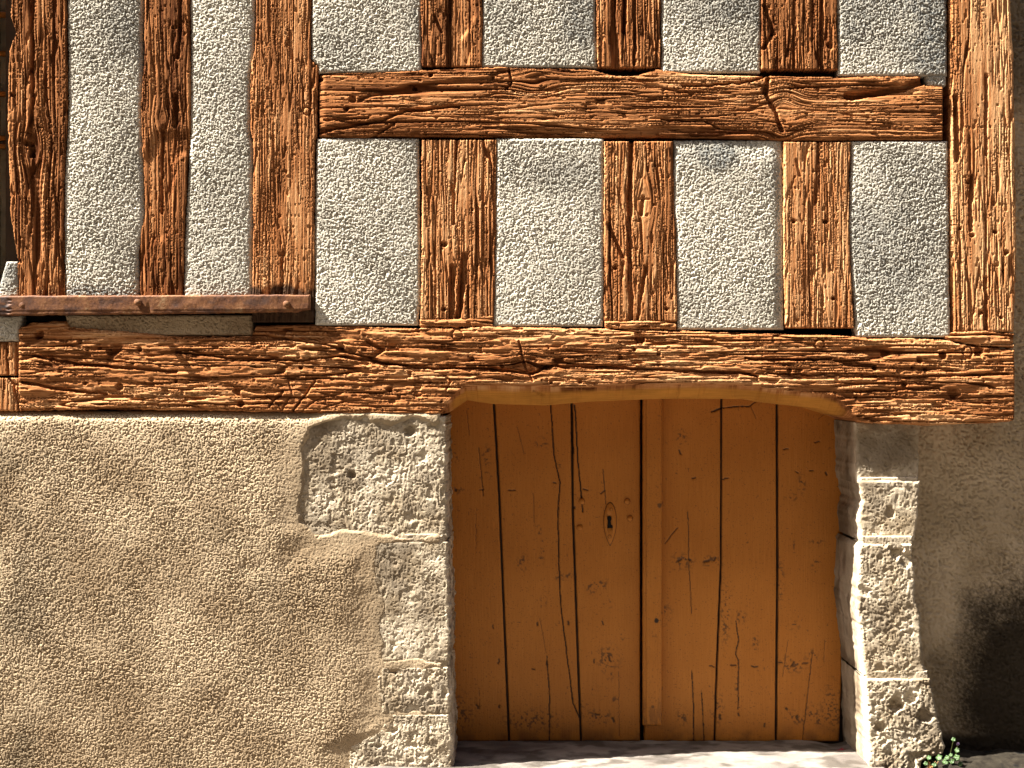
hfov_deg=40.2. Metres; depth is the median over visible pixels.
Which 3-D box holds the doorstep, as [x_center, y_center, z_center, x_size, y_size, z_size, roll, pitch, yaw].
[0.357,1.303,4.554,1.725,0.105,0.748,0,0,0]
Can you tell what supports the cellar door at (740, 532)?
attached to the timber framed wall at (436, 206)
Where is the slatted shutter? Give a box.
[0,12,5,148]
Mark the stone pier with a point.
(889, 715)
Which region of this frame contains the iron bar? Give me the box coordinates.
[0,294,310,315]
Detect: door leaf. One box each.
[446,400,639,740]
[644,399,842,740]
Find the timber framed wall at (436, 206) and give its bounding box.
[0,0,1015,743]
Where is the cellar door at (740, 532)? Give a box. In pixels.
[446,399,842,740]
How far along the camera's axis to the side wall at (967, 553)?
4.74 m
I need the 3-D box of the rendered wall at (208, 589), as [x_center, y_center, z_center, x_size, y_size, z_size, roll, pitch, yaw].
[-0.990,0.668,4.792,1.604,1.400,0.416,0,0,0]
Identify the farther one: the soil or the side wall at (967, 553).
the side wall at (967, 553)
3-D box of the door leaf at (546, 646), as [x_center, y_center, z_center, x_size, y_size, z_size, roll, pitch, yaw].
[0.110,0.647,4.954,0.689,1.227,0.042,0,0,0]
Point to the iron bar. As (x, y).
(37, 305)
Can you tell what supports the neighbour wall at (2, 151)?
on the ground
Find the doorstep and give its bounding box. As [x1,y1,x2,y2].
[358,740,883,767]
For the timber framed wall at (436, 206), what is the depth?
4.60 m
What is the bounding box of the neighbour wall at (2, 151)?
[0,0,5,283]
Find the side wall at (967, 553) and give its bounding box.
[911,0,1023,750]
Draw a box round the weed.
[923,737,962,766]
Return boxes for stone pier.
[833,420,944,767]
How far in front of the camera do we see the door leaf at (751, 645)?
4.94 m
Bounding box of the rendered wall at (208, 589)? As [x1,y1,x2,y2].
[0,376,457,767]
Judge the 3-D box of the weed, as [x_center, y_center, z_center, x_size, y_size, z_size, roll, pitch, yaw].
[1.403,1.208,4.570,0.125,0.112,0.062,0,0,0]
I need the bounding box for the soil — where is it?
[921,748,1023,767]

